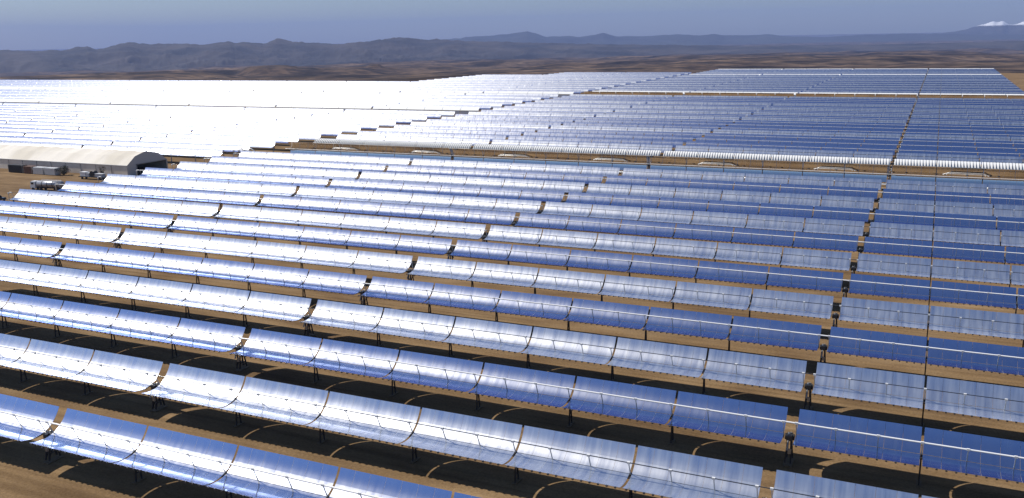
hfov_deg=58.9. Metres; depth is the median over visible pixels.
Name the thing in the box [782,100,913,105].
trough collector
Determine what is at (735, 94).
trough collector
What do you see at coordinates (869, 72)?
trough collector
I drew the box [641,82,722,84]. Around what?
trough collector
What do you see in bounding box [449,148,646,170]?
trough collector
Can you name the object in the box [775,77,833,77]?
trough collector
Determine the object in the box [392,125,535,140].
trough collector
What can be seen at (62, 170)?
shrub
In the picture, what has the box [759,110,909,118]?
trough collector
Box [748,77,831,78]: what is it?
trough collector
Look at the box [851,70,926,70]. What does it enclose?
trough collector
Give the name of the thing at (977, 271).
trough collector
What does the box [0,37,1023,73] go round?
hills
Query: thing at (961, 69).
trough collector
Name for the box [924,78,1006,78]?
trough collector
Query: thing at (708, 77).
trough collector
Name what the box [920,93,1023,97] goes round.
trough collector
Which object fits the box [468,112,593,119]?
trough collector
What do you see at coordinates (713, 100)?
trough collector
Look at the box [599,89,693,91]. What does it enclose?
trough collector
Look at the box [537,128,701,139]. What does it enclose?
trough collector
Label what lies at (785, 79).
trough collector
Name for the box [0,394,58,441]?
trough collector
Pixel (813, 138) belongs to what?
trough collector
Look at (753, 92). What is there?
trough collector
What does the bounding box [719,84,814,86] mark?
trough collector
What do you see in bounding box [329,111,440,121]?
trough collector
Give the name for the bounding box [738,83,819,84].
trough collector
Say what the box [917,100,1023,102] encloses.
trough collector
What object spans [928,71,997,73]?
trough collector
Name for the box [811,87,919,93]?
trough collector
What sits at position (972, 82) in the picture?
trough collector
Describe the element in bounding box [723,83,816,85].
trough collector
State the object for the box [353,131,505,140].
trough collector
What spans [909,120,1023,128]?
trough collector
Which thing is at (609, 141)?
trough collector
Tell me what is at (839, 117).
trough collector
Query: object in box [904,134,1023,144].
trough collector
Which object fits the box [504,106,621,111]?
trough collector
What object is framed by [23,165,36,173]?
container
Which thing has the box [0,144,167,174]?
tent hall
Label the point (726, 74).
trough collector
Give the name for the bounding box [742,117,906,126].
trough collector
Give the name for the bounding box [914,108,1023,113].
trough collector
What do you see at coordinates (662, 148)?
trough collector
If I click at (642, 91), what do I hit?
trough collector
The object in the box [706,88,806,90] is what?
trough collector
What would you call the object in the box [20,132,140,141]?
trough collector
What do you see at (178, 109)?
trough collector
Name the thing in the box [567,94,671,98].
trough collector
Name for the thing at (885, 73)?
trough collector
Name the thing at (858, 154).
trough collector
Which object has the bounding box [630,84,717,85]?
trough collector
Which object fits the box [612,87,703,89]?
trough collector
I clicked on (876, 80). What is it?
trough collector
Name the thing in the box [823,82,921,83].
trough collector
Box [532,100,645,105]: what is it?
trough collector
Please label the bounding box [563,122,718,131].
trough collector
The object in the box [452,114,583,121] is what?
trough collector
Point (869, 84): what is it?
trough collector
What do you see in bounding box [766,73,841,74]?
trough collector
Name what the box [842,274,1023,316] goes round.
trough collector
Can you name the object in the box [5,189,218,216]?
trough collector
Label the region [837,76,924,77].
trough collector
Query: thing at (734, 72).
trough collector
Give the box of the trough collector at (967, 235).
[869,222,1023,254]
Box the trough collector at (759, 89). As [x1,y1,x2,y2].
[701,89,803,91]
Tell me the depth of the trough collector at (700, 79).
874.92 m
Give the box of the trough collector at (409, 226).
[212,204,485,239]
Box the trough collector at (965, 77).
[926,77,1004,78]
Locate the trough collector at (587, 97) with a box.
[561,96,665,98]
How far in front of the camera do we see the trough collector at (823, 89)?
685.13 m
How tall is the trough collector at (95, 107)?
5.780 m
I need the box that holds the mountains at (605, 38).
[440,31,1023,45]
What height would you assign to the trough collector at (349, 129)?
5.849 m
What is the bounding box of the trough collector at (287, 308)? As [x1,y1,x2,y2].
[0,260,310,326]
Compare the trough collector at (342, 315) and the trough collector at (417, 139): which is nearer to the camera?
the trough collector at (342, 315)
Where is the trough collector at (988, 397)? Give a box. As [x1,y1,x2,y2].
[805,362,1023,428]
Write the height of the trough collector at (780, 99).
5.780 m
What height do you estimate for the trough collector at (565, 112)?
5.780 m
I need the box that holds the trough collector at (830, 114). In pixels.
[750,112,908,121]
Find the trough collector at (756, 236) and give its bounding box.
[511,213,858,251]
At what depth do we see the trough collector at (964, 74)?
879.81 m
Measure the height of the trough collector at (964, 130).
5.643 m
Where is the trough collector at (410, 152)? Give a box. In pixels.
[285,142,451,161]
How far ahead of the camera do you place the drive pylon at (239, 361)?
135.01 m
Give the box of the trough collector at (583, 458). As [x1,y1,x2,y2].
[142,363,762,497]
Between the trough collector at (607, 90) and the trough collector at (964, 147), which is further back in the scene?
the trough collector at (607, 90)
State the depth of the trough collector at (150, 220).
237.58 m
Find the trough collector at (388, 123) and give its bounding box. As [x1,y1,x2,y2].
[277,118,395,130]
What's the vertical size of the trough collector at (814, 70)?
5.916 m
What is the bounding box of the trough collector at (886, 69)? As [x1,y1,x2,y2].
[853,69,927,70]
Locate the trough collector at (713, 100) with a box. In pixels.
[659,99,779,102]
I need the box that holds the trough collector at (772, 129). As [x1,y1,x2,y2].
[721,126,901,142]
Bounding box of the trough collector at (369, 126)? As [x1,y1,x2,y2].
[255,121,378,134]
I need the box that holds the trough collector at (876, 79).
[830,79,922,80]
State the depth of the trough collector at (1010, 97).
590.46 m
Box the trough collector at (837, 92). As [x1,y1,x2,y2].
[803,91,917,95]
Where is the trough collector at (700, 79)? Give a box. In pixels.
[659,79,739,80]
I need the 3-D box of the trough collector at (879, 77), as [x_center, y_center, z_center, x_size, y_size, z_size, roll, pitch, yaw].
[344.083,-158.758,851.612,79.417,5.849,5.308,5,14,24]
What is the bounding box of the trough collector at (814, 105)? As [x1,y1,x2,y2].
[773,103,912,110]
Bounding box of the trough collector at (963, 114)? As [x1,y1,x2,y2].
[912,112,1023,118]
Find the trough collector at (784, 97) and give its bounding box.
[671,95,787,99]
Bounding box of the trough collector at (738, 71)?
[703,71,771,72]
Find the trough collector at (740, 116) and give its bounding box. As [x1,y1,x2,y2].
[604,112,745,119]
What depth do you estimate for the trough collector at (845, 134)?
391.45 m
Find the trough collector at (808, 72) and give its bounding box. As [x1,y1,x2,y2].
[771,72,844,72]
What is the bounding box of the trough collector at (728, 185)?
[601,175,877,199]
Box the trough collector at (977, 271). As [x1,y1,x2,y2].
[851,253,1023,292]
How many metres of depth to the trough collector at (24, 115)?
572.45 m
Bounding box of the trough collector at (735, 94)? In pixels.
[684,92,793,97]
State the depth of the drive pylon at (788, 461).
102.11 m
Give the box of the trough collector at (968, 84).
[923,83,1013,84]
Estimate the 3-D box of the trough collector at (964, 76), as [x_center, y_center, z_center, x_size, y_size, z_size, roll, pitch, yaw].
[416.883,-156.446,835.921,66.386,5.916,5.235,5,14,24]
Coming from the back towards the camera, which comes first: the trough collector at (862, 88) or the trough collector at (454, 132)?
the trough collector at (862, 88)
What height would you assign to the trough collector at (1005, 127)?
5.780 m
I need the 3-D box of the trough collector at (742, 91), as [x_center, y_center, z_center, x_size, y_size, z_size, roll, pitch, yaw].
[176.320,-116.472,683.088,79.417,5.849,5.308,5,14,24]
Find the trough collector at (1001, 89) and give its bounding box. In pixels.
[922,88,1020,91]
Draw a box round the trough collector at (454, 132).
[374,128,520,136]
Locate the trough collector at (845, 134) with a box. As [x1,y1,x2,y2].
[712,129,900,141]
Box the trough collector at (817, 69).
[782,69,851,69]
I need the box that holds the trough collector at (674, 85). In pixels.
[624,85,712,86]
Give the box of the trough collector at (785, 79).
[742,79,827,80]
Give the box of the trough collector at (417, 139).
[336,134,489,145]
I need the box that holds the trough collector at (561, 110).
[491,107,612,113]
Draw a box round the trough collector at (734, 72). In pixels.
[700,72,768,72]
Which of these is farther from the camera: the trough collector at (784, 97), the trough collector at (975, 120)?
the trough collector at (784, 97)
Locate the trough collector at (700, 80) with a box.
[665,80,736,80]
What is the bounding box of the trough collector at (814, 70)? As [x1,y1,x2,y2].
[778,70,849,70]
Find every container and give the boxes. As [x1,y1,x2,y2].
[8,164,27,172]
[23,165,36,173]
[32,166,45,174]
[44,167,60,175]
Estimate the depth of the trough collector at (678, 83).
802.99 m
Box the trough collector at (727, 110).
[624,108,756,114]
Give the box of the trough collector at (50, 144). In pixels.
[0,140,81,147]
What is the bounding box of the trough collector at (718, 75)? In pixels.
[681,75,755,76]
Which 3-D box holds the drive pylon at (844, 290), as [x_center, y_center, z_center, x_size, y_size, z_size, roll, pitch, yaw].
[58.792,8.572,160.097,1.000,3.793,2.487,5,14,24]
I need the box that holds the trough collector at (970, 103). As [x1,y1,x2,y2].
[917,102,1023,105]
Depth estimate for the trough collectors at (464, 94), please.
775.13 m
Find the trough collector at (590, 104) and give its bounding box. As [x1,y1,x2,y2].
[525,102,637,107]
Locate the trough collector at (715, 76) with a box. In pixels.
[677,76,752,76]
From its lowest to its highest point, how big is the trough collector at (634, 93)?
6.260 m
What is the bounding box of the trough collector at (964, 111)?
[913,110,1023,115]
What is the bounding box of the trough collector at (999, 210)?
[874,198,1023,221]
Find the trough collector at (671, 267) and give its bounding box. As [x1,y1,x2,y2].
[446,240,842,292]
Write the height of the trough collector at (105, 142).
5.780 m
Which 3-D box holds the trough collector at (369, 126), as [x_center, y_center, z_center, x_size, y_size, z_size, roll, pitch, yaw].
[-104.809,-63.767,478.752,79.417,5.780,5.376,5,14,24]
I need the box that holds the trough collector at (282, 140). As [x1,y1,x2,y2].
[163,133,299,149]
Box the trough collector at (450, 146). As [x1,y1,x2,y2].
[313,138,471,153]
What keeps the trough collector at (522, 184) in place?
on the ground
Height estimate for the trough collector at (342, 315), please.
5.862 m
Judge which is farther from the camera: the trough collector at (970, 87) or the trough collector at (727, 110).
the trough collector at (970, 87)
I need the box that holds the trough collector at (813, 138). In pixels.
[705,133,898,148]
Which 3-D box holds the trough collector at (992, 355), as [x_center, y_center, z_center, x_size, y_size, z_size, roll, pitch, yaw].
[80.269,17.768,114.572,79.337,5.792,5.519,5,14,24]
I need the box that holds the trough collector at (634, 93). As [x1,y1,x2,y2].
[583,91,682,96]
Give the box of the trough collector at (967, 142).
[899,138,1023,148]
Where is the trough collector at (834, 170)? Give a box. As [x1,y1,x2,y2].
[649,156,887,182]
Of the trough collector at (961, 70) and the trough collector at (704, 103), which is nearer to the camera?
the trough collector at (704, 103)
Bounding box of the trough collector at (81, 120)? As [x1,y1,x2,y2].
[29,117,126,127]
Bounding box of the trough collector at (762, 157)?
[663,150,890,174]
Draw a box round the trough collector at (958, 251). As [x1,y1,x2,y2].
[858,237,1023,271]
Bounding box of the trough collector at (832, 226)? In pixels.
[538,201,864,236]
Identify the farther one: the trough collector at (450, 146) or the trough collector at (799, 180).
the trough collector at (450, 146)
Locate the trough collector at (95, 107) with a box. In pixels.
[57,106,136,110]
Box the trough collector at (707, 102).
[655,100,775,105]
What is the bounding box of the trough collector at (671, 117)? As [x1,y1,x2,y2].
[596,114,738,122]
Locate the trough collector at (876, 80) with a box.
[828,80,922,83]
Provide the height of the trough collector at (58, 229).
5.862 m
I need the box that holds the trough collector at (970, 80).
[925,80,1009,81]
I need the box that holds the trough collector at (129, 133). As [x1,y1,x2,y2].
[50,129,166,137]
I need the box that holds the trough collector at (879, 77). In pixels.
[835,77,923,77]
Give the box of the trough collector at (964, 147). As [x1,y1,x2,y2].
[900,143,1023,159]
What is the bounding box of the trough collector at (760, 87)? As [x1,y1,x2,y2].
[708,87,809,89]
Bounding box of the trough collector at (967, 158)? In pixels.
[893,153,1023,165]
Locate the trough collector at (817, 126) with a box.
[725,123,903,134]
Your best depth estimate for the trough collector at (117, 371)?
126.77 m
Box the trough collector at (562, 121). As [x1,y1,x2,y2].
[441,117,572,128]
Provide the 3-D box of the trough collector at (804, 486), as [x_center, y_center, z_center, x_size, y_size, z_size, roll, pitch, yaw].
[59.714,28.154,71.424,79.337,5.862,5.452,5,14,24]
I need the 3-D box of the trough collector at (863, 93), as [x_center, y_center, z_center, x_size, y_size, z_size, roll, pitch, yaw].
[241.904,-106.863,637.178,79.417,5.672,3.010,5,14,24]
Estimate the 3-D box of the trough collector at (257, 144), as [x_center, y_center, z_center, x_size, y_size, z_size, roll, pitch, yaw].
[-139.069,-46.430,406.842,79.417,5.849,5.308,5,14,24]
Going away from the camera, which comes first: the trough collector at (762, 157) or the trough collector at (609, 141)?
the trough collector at (762, 157)
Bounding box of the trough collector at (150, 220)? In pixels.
[0,201,173,228]
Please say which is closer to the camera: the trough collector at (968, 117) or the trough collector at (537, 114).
the trough collector at (968, 117)
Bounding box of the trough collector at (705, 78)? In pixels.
[665,78,743,79]
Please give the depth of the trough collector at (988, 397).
111.39 m
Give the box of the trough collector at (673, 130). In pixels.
[549,125,710,135]
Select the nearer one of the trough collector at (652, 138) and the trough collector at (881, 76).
the trough collector at (652, 138)
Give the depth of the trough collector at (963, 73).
895.03 m
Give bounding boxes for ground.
[0,33,1023,497]
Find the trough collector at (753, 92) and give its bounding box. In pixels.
[691,91,797,96]
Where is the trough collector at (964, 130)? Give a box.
[904,127,1023,135]
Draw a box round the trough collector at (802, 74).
[763,74,840,74]
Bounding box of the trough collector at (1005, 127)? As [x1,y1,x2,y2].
[908,123,1023,131]
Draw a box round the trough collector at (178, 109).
[134,107,226,113]
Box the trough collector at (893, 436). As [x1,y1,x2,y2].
[785,409,1023,487]
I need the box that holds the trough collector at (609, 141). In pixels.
[504,135,682,147]
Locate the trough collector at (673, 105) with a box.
[640,104,766,109]
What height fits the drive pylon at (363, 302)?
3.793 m
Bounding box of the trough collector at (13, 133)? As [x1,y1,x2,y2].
[0,131,24,135]
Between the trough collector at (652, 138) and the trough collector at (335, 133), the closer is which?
the trough collector at (652, 138)
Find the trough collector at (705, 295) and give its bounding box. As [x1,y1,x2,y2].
[406,256,833,318]
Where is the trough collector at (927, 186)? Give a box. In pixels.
[882,180,1023,199]
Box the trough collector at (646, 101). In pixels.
[544,99,652,103]
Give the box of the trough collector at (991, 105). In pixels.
[916,103,1023,109]
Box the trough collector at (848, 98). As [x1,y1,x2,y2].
[789,97,915,102]
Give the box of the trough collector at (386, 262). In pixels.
[109,228,412,273]
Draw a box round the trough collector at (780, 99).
[668,97,783,101]
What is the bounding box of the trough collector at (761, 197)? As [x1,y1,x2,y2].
[582,183,873,210]
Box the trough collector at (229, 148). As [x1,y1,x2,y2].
[112,140,249,157]
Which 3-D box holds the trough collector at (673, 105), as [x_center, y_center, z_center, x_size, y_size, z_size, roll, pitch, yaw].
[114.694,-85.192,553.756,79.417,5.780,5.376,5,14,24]
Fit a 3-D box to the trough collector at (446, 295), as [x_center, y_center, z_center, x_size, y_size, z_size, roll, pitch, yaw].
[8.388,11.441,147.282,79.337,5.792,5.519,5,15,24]
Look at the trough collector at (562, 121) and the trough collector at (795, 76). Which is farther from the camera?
the trough collector at (795, 76)
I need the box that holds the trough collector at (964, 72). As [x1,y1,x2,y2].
[928,72,999,73]
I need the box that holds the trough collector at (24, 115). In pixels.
[0,114,54,119]
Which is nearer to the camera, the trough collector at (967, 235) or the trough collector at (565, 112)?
the trough collector at (967, 235)
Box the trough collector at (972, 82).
[924,82,1012,83]
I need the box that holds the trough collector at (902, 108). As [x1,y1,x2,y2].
[769,105,911,113]
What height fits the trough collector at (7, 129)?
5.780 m
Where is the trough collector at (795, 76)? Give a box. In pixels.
[754,76,835,77]
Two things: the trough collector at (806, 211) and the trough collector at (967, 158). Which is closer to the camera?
the trough collector at (806, 211)
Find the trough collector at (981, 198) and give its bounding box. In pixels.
[878,189,1023,207]
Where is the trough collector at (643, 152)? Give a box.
[473,144,660,162]
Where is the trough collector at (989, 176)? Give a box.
[889,165,1023,186]
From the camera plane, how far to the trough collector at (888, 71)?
967.48 m
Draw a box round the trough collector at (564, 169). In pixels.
[409,158,619,176]
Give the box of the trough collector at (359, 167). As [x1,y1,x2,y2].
[204,156,385,172]
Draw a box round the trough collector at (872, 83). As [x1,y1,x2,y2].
[821,83,921,85]
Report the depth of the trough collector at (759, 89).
694.10 m
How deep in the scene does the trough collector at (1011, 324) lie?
139.78 m
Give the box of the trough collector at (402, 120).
[293,116,411,127]
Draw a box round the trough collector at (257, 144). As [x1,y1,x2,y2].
[138,136,275,152]
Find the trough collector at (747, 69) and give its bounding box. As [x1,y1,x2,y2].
[715,69,780,69]
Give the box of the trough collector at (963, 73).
[927,73,999,75]
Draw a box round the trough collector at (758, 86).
[713,85,811,87]
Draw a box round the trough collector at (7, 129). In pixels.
[0,127,52,132]
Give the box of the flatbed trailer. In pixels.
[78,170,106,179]
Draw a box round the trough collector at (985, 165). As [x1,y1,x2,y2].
[894,158,1023,179]
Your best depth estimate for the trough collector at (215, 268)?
178.18 m
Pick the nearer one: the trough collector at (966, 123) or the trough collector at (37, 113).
the trough collector at (966, 123)
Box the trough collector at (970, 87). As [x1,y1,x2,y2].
[922,87,1018,90]
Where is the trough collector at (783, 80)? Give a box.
[738,80,825,81]
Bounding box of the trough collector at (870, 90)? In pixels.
[805,90,918,93]
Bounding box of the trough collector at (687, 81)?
[646,81,728,82]
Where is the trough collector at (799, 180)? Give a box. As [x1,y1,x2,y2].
[621,168,881,189]
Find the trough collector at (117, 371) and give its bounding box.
[0,333,162,395]
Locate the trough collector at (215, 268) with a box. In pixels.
[50,243,366,297]
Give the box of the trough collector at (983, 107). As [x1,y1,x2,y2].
[915,105,1023,110]
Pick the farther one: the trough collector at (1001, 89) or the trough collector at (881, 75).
the trough collector at (881, 75)
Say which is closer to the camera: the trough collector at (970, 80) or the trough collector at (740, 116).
the trough collector at (740, 116)
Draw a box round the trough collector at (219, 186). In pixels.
[101,174,296,203]
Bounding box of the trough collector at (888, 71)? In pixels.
[848,71,926,74]
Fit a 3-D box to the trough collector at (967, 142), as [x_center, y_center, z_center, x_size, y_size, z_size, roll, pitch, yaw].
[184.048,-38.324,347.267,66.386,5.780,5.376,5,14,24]
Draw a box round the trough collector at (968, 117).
[909,115,1023,121]
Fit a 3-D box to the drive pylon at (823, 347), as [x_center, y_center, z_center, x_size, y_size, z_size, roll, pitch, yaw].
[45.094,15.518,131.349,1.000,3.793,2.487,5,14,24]
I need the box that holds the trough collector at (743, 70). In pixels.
[709,70,776,70]
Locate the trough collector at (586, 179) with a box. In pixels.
[382,165,602,184]
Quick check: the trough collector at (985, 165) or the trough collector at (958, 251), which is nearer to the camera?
the trough collector at (958, 251)
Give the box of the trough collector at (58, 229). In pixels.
[0,216,120,243]
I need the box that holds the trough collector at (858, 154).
[674,145,892,164]
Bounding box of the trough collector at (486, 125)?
[408,122,548,130]
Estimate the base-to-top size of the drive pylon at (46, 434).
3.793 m
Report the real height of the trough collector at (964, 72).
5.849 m
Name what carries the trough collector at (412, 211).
on the ground
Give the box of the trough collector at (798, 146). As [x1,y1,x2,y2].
[686,141,894,158]
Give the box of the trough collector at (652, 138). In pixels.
[519,132,692,144]
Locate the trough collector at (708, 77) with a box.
[669,77,746,78]
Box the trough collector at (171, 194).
[53,181,259,210]
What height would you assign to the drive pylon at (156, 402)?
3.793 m
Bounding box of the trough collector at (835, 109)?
[764,107,910,115]
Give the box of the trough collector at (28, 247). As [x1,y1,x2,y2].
[0,236,61,261]
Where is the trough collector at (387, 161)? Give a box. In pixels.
[236,151,409,167]
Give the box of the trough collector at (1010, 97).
[919,94,1023,100]
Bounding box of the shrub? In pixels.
[54,165,70,174]
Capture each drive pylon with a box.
[41,430,63,464]
[52,254,62,266]
[113,238,122,248]
[149,383,167,412]
[234,345,249,371]
[303,315,315,336]
[359,290,368,305]
[407,269,413,280]
[782,432,794,467]
[803,382,812,409]
[820,344,827,362]
[832,313,838,326]
[842,287,847,297]
[850,266,855,279]
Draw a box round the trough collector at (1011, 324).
[834,297,1023,347]
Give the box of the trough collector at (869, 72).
[847,72,912,72]
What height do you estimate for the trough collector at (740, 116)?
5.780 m
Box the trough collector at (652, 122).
[575,120,725,128]
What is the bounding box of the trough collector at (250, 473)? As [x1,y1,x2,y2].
[31,408,479,497]
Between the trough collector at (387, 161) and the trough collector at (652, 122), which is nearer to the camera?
the trough collector at (387, 161)
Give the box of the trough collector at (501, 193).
[325,178,563,201]
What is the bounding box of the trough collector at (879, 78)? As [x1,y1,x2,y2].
[832,78,923,80]
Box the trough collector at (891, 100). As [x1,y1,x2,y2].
[785,98,914,103]
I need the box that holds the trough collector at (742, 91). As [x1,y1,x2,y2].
[696,90,800,92]
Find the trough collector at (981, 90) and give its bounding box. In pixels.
[921,89,1021,92]
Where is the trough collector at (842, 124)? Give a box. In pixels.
[732,120,904,129]
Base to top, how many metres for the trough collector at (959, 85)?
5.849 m
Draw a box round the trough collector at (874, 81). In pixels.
[826,81,922,84]
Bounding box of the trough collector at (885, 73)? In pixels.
[844,73,925,75]
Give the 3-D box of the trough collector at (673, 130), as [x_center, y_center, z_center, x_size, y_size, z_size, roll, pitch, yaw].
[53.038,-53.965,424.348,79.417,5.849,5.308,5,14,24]
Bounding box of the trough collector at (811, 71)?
[773,71,846,72]
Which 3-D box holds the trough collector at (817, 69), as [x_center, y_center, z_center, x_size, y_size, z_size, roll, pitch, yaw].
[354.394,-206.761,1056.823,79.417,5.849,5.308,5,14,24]
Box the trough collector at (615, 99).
[553,97,658,101]
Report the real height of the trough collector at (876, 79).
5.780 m
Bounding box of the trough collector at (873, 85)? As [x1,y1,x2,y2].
[816,85,920,90]
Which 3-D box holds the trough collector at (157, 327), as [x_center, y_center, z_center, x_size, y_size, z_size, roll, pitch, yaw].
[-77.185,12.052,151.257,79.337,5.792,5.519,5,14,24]
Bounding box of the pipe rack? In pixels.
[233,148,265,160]
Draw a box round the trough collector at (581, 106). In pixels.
[515,104,629,109]
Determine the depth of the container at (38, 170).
344.84 m
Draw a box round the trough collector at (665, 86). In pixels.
[618,86,707,88]
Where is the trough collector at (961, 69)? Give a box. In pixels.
[929,69,994,71]
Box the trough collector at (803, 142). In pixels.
[696,137,896,153]
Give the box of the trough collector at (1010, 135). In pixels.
[905,130,1023,142]
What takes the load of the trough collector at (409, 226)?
on the ground
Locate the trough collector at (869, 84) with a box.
[819,84,920,85]
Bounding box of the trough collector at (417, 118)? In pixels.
[313,113,426,124]
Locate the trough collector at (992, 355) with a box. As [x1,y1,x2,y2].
[820,327,1023,382]
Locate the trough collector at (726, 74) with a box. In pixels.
[689,74,761,74]
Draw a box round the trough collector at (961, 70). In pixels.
[929,70,995,72]
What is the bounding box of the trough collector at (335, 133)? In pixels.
[215,126,341,139]
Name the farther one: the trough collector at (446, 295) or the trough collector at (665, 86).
the trough collector at (665, 86)
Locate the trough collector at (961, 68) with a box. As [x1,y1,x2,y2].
[929,68,993,68]
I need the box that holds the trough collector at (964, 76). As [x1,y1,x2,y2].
[926,76,1003,76]
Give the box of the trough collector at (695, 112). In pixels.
[615,110,750,116]
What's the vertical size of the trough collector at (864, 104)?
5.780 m
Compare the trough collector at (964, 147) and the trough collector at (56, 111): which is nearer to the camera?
the trough collector at (964, 147)
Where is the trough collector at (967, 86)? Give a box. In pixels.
[921,85,1016,89]
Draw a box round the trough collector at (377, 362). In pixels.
[230,328,787,444]
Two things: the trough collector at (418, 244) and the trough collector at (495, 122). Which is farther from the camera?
the trough collector at (495, 122)
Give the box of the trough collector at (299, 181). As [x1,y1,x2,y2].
[139,167,328,186]
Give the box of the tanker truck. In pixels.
[30,179,64,189]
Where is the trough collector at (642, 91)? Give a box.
[592,91,688,94]
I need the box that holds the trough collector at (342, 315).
[300,300,806,394]
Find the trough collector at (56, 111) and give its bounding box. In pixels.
[13,109,97,117]
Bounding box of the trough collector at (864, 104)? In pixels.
[778,102,913,107]
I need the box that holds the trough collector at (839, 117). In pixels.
[748,114,907,123]
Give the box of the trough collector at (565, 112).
[481,110,603,116]
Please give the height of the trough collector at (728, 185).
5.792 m
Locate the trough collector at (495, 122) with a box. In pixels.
[422,119,560,131]
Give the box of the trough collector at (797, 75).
[757,75,836,76]
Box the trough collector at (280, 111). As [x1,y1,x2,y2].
[225,109,327,115]
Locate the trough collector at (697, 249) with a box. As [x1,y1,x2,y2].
[481,225,851,278]
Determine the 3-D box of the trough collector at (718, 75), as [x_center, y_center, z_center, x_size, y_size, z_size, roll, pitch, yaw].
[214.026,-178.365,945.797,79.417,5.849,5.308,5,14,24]
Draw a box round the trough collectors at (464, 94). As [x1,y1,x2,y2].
[0,72,691,116]
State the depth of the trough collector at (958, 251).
182.32 m
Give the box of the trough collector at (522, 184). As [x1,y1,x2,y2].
[357,171,584,192]
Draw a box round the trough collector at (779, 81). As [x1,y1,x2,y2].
[733,81,823,82]
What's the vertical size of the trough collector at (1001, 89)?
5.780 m
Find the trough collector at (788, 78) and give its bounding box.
[745,78,829,79]
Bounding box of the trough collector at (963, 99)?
[918,98,1023,101]
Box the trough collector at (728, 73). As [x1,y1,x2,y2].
[693,73,763,74]
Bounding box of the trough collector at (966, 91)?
[919,90,1023,94]
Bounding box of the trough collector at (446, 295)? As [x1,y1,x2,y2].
[358,276,821,350]
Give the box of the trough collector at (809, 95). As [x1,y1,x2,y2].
[796,93,916,100]
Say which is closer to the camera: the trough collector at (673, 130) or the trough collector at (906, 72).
the trough collector at (673, 130)
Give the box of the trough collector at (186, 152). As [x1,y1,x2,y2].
[83,144,222,162]
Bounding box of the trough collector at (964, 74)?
[927,74,1000,74]
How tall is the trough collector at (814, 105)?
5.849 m
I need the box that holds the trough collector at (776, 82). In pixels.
[729,82,821,83]
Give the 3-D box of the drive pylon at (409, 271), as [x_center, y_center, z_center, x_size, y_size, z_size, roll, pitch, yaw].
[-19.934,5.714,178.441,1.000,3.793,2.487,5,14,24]
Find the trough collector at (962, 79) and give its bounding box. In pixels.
[924,78,1007,79]
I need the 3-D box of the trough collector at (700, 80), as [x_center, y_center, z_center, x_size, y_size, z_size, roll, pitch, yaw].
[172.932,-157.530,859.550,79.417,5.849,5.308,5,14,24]
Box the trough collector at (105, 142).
[0,135,112,145]
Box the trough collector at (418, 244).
[163,216,451,254]
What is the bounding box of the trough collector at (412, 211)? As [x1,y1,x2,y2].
[252,195,515,225]
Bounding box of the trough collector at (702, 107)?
[632,105,761,111]
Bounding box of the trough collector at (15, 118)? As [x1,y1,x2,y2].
[0,116,31,120]
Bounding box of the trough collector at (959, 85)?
[923,84,1015,86]
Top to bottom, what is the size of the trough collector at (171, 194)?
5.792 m
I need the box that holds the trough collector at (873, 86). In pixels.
[814,86,919,87]
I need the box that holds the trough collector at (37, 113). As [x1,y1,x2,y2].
[0,111,76,117]
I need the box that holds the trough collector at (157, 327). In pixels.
[0,291,244,358]
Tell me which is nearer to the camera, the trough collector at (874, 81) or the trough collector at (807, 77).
the trough collector at (874, 81)
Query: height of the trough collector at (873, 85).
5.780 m
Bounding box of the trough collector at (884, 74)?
[842,74,925,76]
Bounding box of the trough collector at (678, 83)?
[635,83,721,84]
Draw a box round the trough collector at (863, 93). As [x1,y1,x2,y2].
[800,92,917,100]
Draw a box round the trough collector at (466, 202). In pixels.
[290,186,540,218]
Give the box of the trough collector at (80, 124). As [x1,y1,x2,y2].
[4,120,103,131]
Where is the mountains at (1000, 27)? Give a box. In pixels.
[939,21,1023,34]
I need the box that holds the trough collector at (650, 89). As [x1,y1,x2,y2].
[606,88,698,90]
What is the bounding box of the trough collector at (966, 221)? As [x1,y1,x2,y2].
[869,209,1023,236]
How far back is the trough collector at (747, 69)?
1090.84 m
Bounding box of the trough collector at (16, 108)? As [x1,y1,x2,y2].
[0,106,35,109]
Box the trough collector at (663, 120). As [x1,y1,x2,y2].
[586,117,732,125]
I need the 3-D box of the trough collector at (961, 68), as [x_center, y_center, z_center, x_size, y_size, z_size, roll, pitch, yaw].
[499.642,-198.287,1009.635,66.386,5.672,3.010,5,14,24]
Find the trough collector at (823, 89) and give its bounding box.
[808,88,918,90]
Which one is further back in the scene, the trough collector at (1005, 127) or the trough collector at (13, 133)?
the trough collector at (13, 133)
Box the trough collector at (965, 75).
[927,75,1002,76]
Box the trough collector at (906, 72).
[870,72,925,73]
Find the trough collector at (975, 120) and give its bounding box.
[910,117,1023,125]
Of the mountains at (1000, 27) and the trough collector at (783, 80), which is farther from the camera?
the mountains at (1000, 27)
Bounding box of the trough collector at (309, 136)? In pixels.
[192,129,320,139]
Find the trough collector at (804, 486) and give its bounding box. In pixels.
[759,470,934,497]
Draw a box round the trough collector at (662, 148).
[487,139,672,152]
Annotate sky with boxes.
[0,0,1023,49]
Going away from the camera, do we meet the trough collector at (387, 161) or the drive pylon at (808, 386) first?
the drive pylon at (808, 386)
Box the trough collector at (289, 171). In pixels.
[173,161,358,182]
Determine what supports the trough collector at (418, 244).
on the ground
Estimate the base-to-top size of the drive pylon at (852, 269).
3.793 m
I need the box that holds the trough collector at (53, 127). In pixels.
[0,123,78,134]
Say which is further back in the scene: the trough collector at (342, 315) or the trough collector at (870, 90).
the trough collector at (870, 90)
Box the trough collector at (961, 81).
[924,81,1011,82]
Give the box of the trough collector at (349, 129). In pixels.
[235,123,360,135]
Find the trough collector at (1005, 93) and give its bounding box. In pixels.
[920,92,1023,95]
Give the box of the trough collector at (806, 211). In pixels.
[561,192,869,221]
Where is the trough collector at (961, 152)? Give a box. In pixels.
[899,148,1023,159]
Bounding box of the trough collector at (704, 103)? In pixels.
[646,102,770,106]
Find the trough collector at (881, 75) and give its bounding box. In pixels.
[839,75,924,76]

